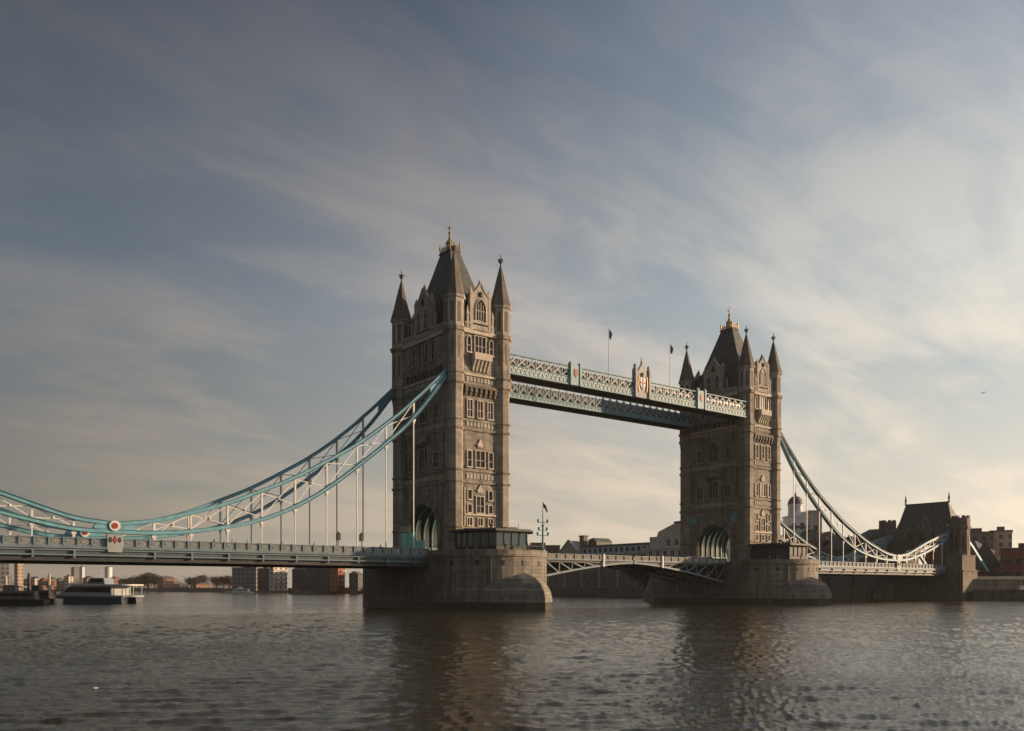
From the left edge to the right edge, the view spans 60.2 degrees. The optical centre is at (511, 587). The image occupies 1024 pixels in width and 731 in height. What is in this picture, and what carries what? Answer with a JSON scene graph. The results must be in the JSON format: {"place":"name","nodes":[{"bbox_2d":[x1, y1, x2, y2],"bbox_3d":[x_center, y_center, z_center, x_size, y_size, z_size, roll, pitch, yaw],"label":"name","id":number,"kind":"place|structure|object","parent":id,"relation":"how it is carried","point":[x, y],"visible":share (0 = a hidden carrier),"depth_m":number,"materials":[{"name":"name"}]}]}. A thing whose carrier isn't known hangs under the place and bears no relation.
{"place":"outdoors","nodes":[
{"label":"outdoors","id":0,"kind":"place"},
{"bbox_2d":[104,566,112,577],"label":"round tower","id":1,"kind":"structure","parent":0,"point":[108,571],"depth_m":1345.37,"materials":[{"name":"white paint"}]},
{"bbox_2d":[19,589,971,599],"bbox_3d":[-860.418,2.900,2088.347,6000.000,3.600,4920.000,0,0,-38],"label":"river bank","id":2,"kind":"structure","parent":0,"point":[969,595],"depth_m":262.27,"materials":[{"name":"grey stone"}]},
{"bbox_2d":[0,563,8,590],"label":"wharf building","id":3,"kind":"structure","parent":2,"relation":"on","point":[4,569],"depth_m":563.07,"materials":[{"name":"stone"}]},
{"bbox_2d":[14,564,22,589],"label":"wharf building","id":4,"kind":"structure","parent":2,"relation":"on","point":[18,574],"depth_m":700.00,"materials":[{"name":"concrete"}]},
{"bbox_2d":[56,578,63,589],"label":"terrace house","id":5,"kind":"structure","parent":2,"relation":"on","point":[59,583],"depth_m":959.17,"materials":[{"name":"stone"}]},
{"bbox_2d":[64,574,73,589],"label":"terrace house","id":6,"kind":"structure","parent":2,"relation":"on","point":[68,579],"depth_m":950.90,"materials":[{"name":"stone"}]},
{"bbox_2d":[71,566,78,583],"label":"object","id":7,"kind":"structure","parent":2,"relation":"on","point":[75,571],"depth_m":1498.68,"materials":[{"name":"concrete"}]},
{"bbox_2d":[79,566,84,582],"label":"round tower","id":8,"kind":"structure","parent":2,"relation":"on","point":[81,572],"depth_m":1400.14,"materials":[{"name":"white paint"}]},
{"bbox_2d":[133,572,159,588],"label":"bare tree","id":9,"kind":"object","parent":2,"relation":"on","point":[139,580],"visible":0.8,"depth_m":788.73,"materials":[{"name":"brown plant"}]},
{"bbox_2d":[73,575,231,587],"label":"woodland","id":10,"kind":"object","parent":2,"relation":"on","point":[151,585],"visible":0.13,"depth_m":1018.39,"materials":[{"name":"green plant"}]},
{"bbox_2d":[143,574,166,588],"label":"bare tree","id":11,"kind":"object","parent":2,"relation":"on","point":[155,580],"visible":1,"depth_m":788.76,"materials":[{"name":"brown plant"}]},
{"bbox_2d":[157,576,175,587],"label":"wharf building","id":12,"kind":"structure","parent":2,"relation":"on","point":[170,581],"depth_m":900.00,"materials":[{"name":"stone"}]},
{"bbox_2d":[131,588,205,591],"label":"embankment wall","id":13,"kind":"structure","parent":2,"relation":"on","point":[173,589],"depth_m":831.91,"materials":[{"name":"brick"}]},
{"bbox_2d":[184,577,201,587],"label":"bare tree","id":14,"kind":"object","parent":2,"relation":"on","point":[193,581],"visible":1,"depth_m":839.56,"materials":[{"name":"brown plant"}]},
{"bbox_2d":[193,583,210,587],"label":"wharf building","id":15,"kind":"structure","parent":2,"relation":"on","point":[204,585],"depth_m":850.00,"materials":[{"name":"brick"}]},
{"bbox_2d":[194,574,210,582],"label":"bare tree","id":16,"kind":"object","parent":2,"relation":"on","point":[203,578],"visible":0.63,"depth_m":899.27,"materials":[{"name":"brown plant"}]},
{"bbox_2d":[207,575,221,587],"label":"bare tree","id":17,"kind":"object","parent":2,"relation":"on","point":[214,581],"visible":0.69,"depth_m":779.29,"materials":[{"name":"brown plant"}]},
{"bbox_2d":[216,573,229,588],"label":"bare tree","id":18,"kind":"object","parent":2,"relation":"on","point":[221,579],"visible":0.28,"depth_m":698.08,"materials":[{"name":"brown plant"}]},
{"bbox_2d":[221,576,231,589],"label":"bare tree","id":19,"kind":"object","parent":2,"relation":"on","point":[228,579],"visible":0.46,"depth_m":636.97,"materials":[{"name":"brown plant"}]},
{"bbox_2d":[231,567,258,590],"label":"wharf building","id":20,"kind":"structure","parent":2,"relation":"on","point":[245,577],"depth_m":610.00,"materials":[{"name":"concrete"}]},
{"bbox_2d":[258,567,268,590],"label":"wharf building","id":21,"kind":"structure","parent":2,"relation":"on","point":[263,578],"depth_m":615.00,"materials":[{"name":"brick"}]},
{"bbox_2d":[206,588,321,592],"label":"embankment wall","id":22,"kind":"structure","parent":2,"relation":"on","point":[227,589],"depth_m":683.08,"materials":[{"name":"stone"}]},
{"bbox_2d":[269,567,288,590],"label":"wharf building","id":23,"kind":"structure","parent":2,"relation":"on","point":[277,578],"depth_m":603.25,"materials":[{"name":"stone"}]},
{"bbox_2d":[292,568,304,590],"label":"wharf building","id":24,"kind":"structure","parent":2,"relation":"on","point":[298,576],"depth_m":585.00,"materials":[{"name":"stone"}]},
{"bbox_2d":[305,568,321,590],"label":"wharf building","id":25,"kind":"structure","parent":2,"relation":"on","point":[313,579],"depth_m":575.00,"materials":[{"name":"brick"}]},
{"bbox_2d":[322,568,329,590],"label":"wharf building","id":26,"kind":"structure","parent":2,"relation":"on","point":[325,579],"depth_m":565.00,"materials":[{"name":"stone"}]},
{"bbox_2d":[330,568,346,590],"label":"wharf building","id":27,"kind":"structure","parent":2,"relation":"on","point":[337,579],"depth_m":555.00,"materials":[{"name":"brick"}]},
{"bbox_2d":[349,571,362,590],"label":"wharf building","id":28,"kind":"structure","parent":2,"relation":"on","point":[355,580],"depth_m":540.00,"materials":[{"name":"concrete"}]},
{"bbox_2d":[527,543,560,553],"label":"wharf building","id":29,"kind":"structure","parent":2,"relation":"on","point":[552,548],"depth_m":470.00,"materials":[{"name":"stone"}]},
{"bbox_2d":[322,587,872,598],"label":"embankment wall","id":30,"kind":"structure","parent":2,"relation":"on","point":[851,592],"depth_m":377.31,"materials":[{"name":"stone"}]},
{"bbox_2d":[547,535,649,586],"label":"riverside warehouse","id":31,"kind":"structure","parent":2,"relation":"on","point":[599,577],"depth_m":398.03,"materials":[{"name":"brick"}]},
{"bbox_2d":[621,570,649,589],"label":"tree","id":32,"kind":"object","parent":2,"relation":"on","point":[645,579],"visible":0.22,"depth_m":350.38,"materials":[{"name":"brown plant"}]},
{"bbox_2d":[640,521,729,586],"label":"riverside warehouse","id":33,"kind":"structure","parent":2,"relation":"on","point":[665,542],"depth_m":363.66,"materials":[{"name":"beige brick"}]},
{"bbox_2d":[780,484,821,541],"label":"domed tower","id":34,"kind":"structure","parent":2,"relation":"on","point":[800,520],"depth_m":341.00,"materials":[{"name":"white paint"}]},
{"bbox_2d":[792,529,825,553],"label":"wharf building","id":35,"kind":"structure","parent":2,"relation":"on","point":[812,537],"depth_m":330.00,"materials":[{"name":"stone"}]},
{"bbox_2d":[824,536,837,545],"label":"wharf building","id":36,"kind":"structure","parent":2,"relation":"on","point":[827,542],"depth_m":329.67,"materials":[{"name":"stone"}]},
{"bbox_2d":[820,536,853,586],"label":"wing building","id":37,"kind":"structure","parent":2,"relation":"on","point":[838,581],"depth_m":300.25,"materials":[{"name":"stone"}]},
{"bbox_2d":[853,529,878,586],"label":"wing building","id":38,"kind":"structure","parent":2,"relation":"on","point":[871,535],"depth_m":290.49,"materials":[{"name":"stone"}]},
{"bbox_2d":[873,494,978,599],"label":"gatehouse","id":39,"kind":"object","parent":2,"relation":"on","point":[919,523],"visible":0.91,"depth_m":271.68,"materials":[{"name":"stone"}]},
{"bbox_2d":[970,542,988,572],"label":"anchor tie","id":40,"kind":"object","parent":39,"relation":"attached to","point":[979,559],"visible":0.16,"depth_m":277.34,"materials":[{"name":"blue paint"}]},
{"bbox_2d":[923,541,995,564],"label":"brick building","id":41,"kind":"structure","parent":2,"relation":"on","point":[929,555],"depth_m":321.50,"materials":[{"name":"brick"}]},
{"bbox_2d":[970,528,993,549],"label":"wharf building","id":42,"kind":"structure","parent":2,"relation":"on","point":[979,535],"depth_m":329.23,"materials":[{"name":"brick"}]},
{"bbox_2d":[975,541,999,574],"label":"wharf building","id":43,"kind":"structure","parent":2,"relation":"on","point":[987,556],"depth_m":300.17,"materials":[{"name":"brick"}]},
{"bbox_2d":[977,567,1001,575],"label":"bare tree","id":44,"kind":"object","parent":2,"relation":"on","point":[990,572],"visible":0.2,"depth_m":279.96,"materials":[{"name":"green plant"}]},
{"bbox_2d":[972,589,1023,600],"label":"embankment wall","id":45,"kind":"structure","parent":2,"relation":"on","point":[1000,595],"depth_m":254.73,"materials":[{"name":"stone"}]},
{"bbox_2d":[974,576,1023,589],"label":"embankment wall","id":46,"kind":"structure","parent":2,"relation":"on","point":[998,582],"depth_m":265.00,"materials":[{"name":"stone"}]},
{"bbox_2d":[989,527,1012,563],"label":"wharf building","id":47,"kind":"structure","parent":2,"relation":"on","point":[1002,537],"depth_m":340.08,"materials":[{"name":"stone"}]},
{"bbox_2d":[999,543,1023,575],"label":"wharf building","id":48,"kind":"structure","parent":2,"relation":"on","point":[1011,561],"depth_m":287.58,"materials":[{"name":"red brick"}]},
{"bbox_2d":[0,591,1023,730],"bbox_3d":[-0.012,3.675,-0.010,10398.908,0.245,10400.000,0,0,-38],"label":"river water","id":49,"kind":"structure","parent":0,"point":[188,661],"depth_m":41.53,"materials":[{"name":"grey liquid"}]},
{"bbox_2d":[0,585,49,605],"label":"tug boat","id":50,"kind":"object","parent":49,"relation":"on","point":[12,595],"visible":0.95,"depth_m":185.01,"materials":[{"name":"metal"}]},
{"bbox_2d":[0,573,50,590],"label":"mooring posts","id":51,"kind":"object","parent":49,"relation":"on","point":[28,582],"visible":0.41,"depth_m":211.33,"materials":[{"name":"metal"}]},
{"bbox_2d":[31,584,63,603],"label":"work boat","id":52,"kind":"object","parent":49,"relation":"on","point":[51,596],"visible":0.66,"depth_m":203.75,"materials":[{"name":"black metal"}]},
{"bbox_2d":[57,578,143,603],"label":"river bus","id":53,"kind":"object","parent":49,"relation":"on","point":[100,590],"visible":0.91,"depth_m":211.46,"materials":[{"name":"white paint"}]},
{"bbox_2d":[226,587,252,593],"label":"motor boat","id":54,"kind":"object","parent":49,"relation":"on","point":[239,590],"visible":0.91,"depth_m":558.22,"materials":[{"name":"white paint"}]},
{"bbox_2d":[363,545,551,609],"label":"bridge pier","id":55,"kind":"structure","parent":49,"relation":"in","point":[483,579],"depth_m":148.38,"materials":[{"name":"stone"}]},
{"bbox_2d":[399,526,424,548],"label":"hoarding","id":56,"kind":"object","parent":55,"relation":"on","point":[405,540],"visible":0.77,"depth_m":160.47,"materials":[{"name":"paint"}]},
{"bbox_2d":[390,223,511,549],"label":"bridge tower","id":57,"kind":"structure","parent":55,"relation":"on","point":[457,325],"depth_m":160.97,"materials":[{"name":"stone"}]},
{"bbox_2d":[0,387,394,546],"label":"suspension chain","id":58,"kind":"object","parent":57,"relation":"hanging from","point":[382,403],"visible":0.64,"depth_m":155.12,"materials":[{"name":"blue paint"}]},
{"bbox_2d":[0,368,446,547],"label":"suspension chain","id":59,"kind":"object","parent":57,"relation":"hanging from","point":[128,527],"visible":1,"depth_m":134.43,"materials":[{"name":"blue paint"}]},
{"bbox_2d":[0,534,429,568],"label":"side span","id":60,"kind":"object","parent":59,"relation":"hanging from","point":[114,549],"visible":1,"depth_m":130.82,"materials":[{"name":"metal"}]},
{"bbox_2d":[407,457,414,473],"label":"window","id":61,"kind":"structure","parent":57,"relation":"in","point":[410,460],"depth_m":166.82,"materials":[{"name":"glass"}]},
{"bbox_2d":[411,347,415,368],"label":"window","id":62,"kind":"structure","parent":57,"relation":"in","point":[414,349],"depth_m":166.13,"materials":[{"name":"glass"}]},
{"bbox_2d":[417,345,422,366],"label":"window","id":63,"kind":"structure","parent":57,"relation":"in","point":[420,348],"depth_m":164.43,"materials":[{"name":"glass"}]},
{"bbox_2d":[418,397,427,424],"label":"window","id":64,"kind":"structure","parent":57,"relation":"in","point":[423,416],"depth_m":163.57,"materials":[{"name":"glass"}]},
{"bbox_2d":[418,448,427,472],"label":"window","id":65,"kind":"structure","parent":57,"relation":"in","point":[423,453],"depth_m":163.59,"materials":[{"name":"glass"}]},
{"bbox_2d":[424,342,428,363],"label":"window","id":66,"kind":"structure","parent":57,"relation":"in","point":[426,346],"depth_m":162.79,"materials":[{"name":"glass"}]},
{"bbox_2d":[430,340,435,361],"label":"window","id":67,"kind":"structure","parent":57,"relation":"in","point":[433,341],"depth_m":160.90,"materials":[{"name":"glass"}]},
{"bbox_2d":[433,401,438,419],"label":"window","id":68,"kind":"structure","parent":57,"relation":"in","point":[436,404],"depth_m":159.96,"materials":[{"name":"glass"}]},
{"bbox_2d":[432,451,439,468],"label":"window","id":69,"kind":"structure","parent":57,"relation":"in","point":[435,455],"depth_m":160.08,"materials":[{"name":"glass"}]},
{"bbox_2d":[466,335,471,352],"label":"window","id":70,"kind":"structure","parent":57,"relation":"in","point":[468,340],"depth_m":157.79,"materials":[{"name":"stone"}]},
{"bbox_2d":[466,450,472,467],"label":"window","id":71,"kind":"structure","parent":57,"relation":"in","point":[468,452],"depth_m":157.79,"materials":[{"name":"stone"}]},
{"bbox_2d":[466,398,473,417],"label":"window","id":72,"kind":"structure","parent":57,"relation":"in","point":[469,402],"depth_m":157.86,"materials":[{"name":"stone"}]},
{"bbox_2d":[467,489,472,499],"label":"window","id":73,"kind":"structure","parent":57,"relation":"in","point":[469,491],"depth_m":157.90,"materials":[{"name":"stone"}]},
{"bbox_2d":[467,503,472,513],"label":"window","id":74,"kind":"structure","parent":57,"relation":"in","point":[469,506],"depth_m":157.90,"materials":[{"name":"stone"}]},
{"bbox_2d":[466,517,473,526],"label":"window","id":75,"kind":"structure","parent":57,"relation":"in","point":[469,520],"depth_m":157.79,"materials":[{"name":"stone"}]},
{"bbox_2d":[474,335,485,353],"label":"window","id":76,"kind":"structure","parent":57,"relation":"in","point":[479,341],"depth_m":159.26,"materials":[{"name":"glass"}]},
{"bbox_2d":[475,496,484,513],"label":"window","id":77,"kind":"structure","parent":57,"relation":"in","point":[480,500],"depth_m":159.26,"materials":[{"name":"stone"}]},
{"bbox_2d":[477,400,483,419],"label":"window","id":78,"kind":"structure","parent":57,"relation":"in","point":[480,404],"depth_m":159.26,"materials":[{"name":"stone"}]},
{"bbox_2d":[475,450,485,468],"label":"window","id":79,"kind":"structure","parent":57,"relation":"in","point":[479,455],"depth_m":159.22,"materials":[{"name":"stone"}]},
{"bbox_2d":[487,402,493,420],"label":"window","id":80,"kind":"structure","parent":57,"relation":"in","point":[490,405],"depth_m":160.62,"materials":[{"name":"stone"}]},
{"bbox_2d":[488,340,493,357],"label":"window","id":81,"kind":"structure","parent":57,"relation":"in","point":[490,345],"depth_m":160.78,"materials":[{"name":"stone"}]},
{"bbox_2d":[488,452,493,469],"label":"window","id":82,"kind":"structure","parent":57,"relation":"in","point":[490,454],"depth_m":160.74,"materials":[{"name":"stone"}]},
{"bbox_2d":[509,382,693,429],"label":"walkway","id":83,"kind":"structure","parent":57,"relation":"attached to","point":[544,398],"depth_m":199.47,"materials":[{"name":"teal metal"}]},
{"bbox_2d":[510,353,746,420],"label":"walkway","id":84,"kind":"structure","parent":57,"relation":"attached to","point":[639,389],"depth_m":182.35,"materials":[{"name":"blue metal"}]},
{"bbox_2d":[449,523,532,549],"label":"control cabin","id":85,"kind":"object","parent":55,"relation":"on","point":[491,537],"visible":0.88,"depth_m":150.31,"materials":[{"name":"metal"}]},
{"bbox_2d":[455,531,526,547],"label":"window frame","id":86,"kind":"structure","parent":85,"relation":"in","point":[472,531],"depth_m":150.56,"materials":[{"name":"metal"}]},
{"bbox_2d":[537,503,548,550],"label":"signal mast","id":87,"kind":"object","parent":55,"relation":"on","point":[542,522],"visible":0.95,"depth_m":157.00,"materials":[{"name":"white metal"}]},
{"bbox_2d":[547,553,632,575],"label":"bascule leaf","id":88,"kind":"object","parent":55,"relation":"attached to","point":[556,562],"visible":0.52,"depth_m":177.72,"materials":[{"name":"metal"}]},
{"bbox_2d":[643,556,831,604],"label":"bridge pier","id":89,"kind":"structure","parent":49,"relation":"in","point":[775,581],"depth_m":199.69,"materials":[{"name":"stone"}]},
{"bbox_2d":[602,556,726,583],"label":"bascule leaf","id":90,"kind":"object","parent":89,"relation":"attached to","point":[662,564],"visible":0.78,"depth_m":199.48,"materials":[{"name":"metal"}]},
{"bbox_2d":[678,308,782,561],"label":"bridge tower","id":91,"kind":"structure","parent":89,"relation":"on","point":[729,474],"depth_m":211.66,"materials":[{"name":"stone"}]},
{"bbox_2d":[696,451,702,463],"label":"window","id":92,"kind":"structure","parent":91,"relation":"in","point":[699,453],"depth_m":217.15,"materials":[{"name":"glass"}]},
{"bbox_2d":[696,487,703,499],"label":"window","id":93,"kind":"structure","parent":91,"relation":"in","point":[699,491],"depth_m":217.31,"materials":[{"name":"glass"}]},
{"bbox_2d":[708,442,718,462],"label":"window","id":94,"kind":"structure","parent":91,"relation":"in","point":[713,455],"depth_m":213.83,"materials":[{"name":"glass"}]},
{"bbox_2d":[708,481,718,498],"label":"window","id":95,"kind":"structure","parent":91,"relation":"in","point":[713,487],"depth_m":213.83,"materials":[{"name":"glass"}]},
{"bbox_2d":[725,446,730,459],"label":"window","id":96,"kind":"structure","parent":91,"relation":"in","point":[727,449],"depth_m":210.16,"materials":[{"name":"glass"}]},
{"bbox_2d":[724,484,731,497],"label":"window","id":97,"kind":"structure","parent":91,"relation":"in","point":[728,487],"depth_m":210.26,"materials":[{"name":"glass"}]},
{"bbox_2d":[754,444,758,458],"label":"window","id":98,"kind":"structure","parent":91,"relation":"in","point":[756,446],"depth_m":208.06,"materials":[{"name":"stone"}]},
{"bbox_2d":[759,396,765,409],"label":"window","id":99,"kind":"structure","parent":91,"relation":"in","point":[762,400],"depth_m":209.54,"materials":[{"name":"stone"}]},
{"bbox_2d":[759,483,765,497],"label":"window","id":100,"kind":"structure","parent":91,"relation":"in","point":[762,487],"depth_m":209.44,"materials":[{"name":"stone"}]},
{"bbox_2d":[761,445,764,459],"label":"window","id":101,"kind":"structure","parent":91,"relation":"in","point":[762,447],"depth_m":209.44,"materials":[{"name":"stone"}]},
{"bbox_2d":[760,518,765,531],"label":"window","id":102,"kind":"structure","parent":91,"relation":"in","point":[762,520],"depth_m":209.44,"materials":[{"name":"stone"}]},
{"bbox_2d":[766,446,770,460],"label":"window","id":103,"kind":"structure","parent":91,"relation":"in","point":[768,449],"depth_m":210.77,"materials":[{"name":"stone"}]},
{"bbox_2d":[780,520,893,562],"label":"suspension chain","id":104,"kind":"object","parent":91,"relation":"hanging from","point":[822,553],"visible":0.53,"depth_m":260.63,"materials":[{"name":"blue paint"}]},
{"bbox_2d":[780,432,951,564],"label":"suspension chain","id":105,"kind":"object","parent":91,"relation":"hanging from","point":[789,454],"visible":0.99,"depth_m":229.79,"materials":[{"name":"blue paint"}]},
{"bbox_2d":[818,561,947,575],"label":"side span","id":106,"kind":"object","parent":105,"relation":"hanging from","point":[834,568],"visible":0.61,"depth_m":243.72,"materials":[{"name":"metal"}]},
{"bbox_2d":[747,539,811,558],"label":"control cabin","id":107,"kind":"object","parent":89,"relation":"on","point":[787,550],"visible":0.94,"depth_m":200.54,"materials":[{"name":"stone"}]},
{"bbox_2d":[751,545,806,557],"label":"window frame","id":108,"kind":"structure","parent":107,"relation":"in","point":[778,545],"depth_m":201.07,"materials":[{"name":"metal"}]},
{"bbox_2d":[0,0,1023,587],"label":"sky","id":109,"kind":"structure","parent":0,"point":[212,212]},
{"bbox_2d":[821,531,835,539],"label":"wharf building","id":110,"kind":"structure","parent":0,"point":[826,535],"depth_m":335.12,"materials":[{"name":"white paint"}]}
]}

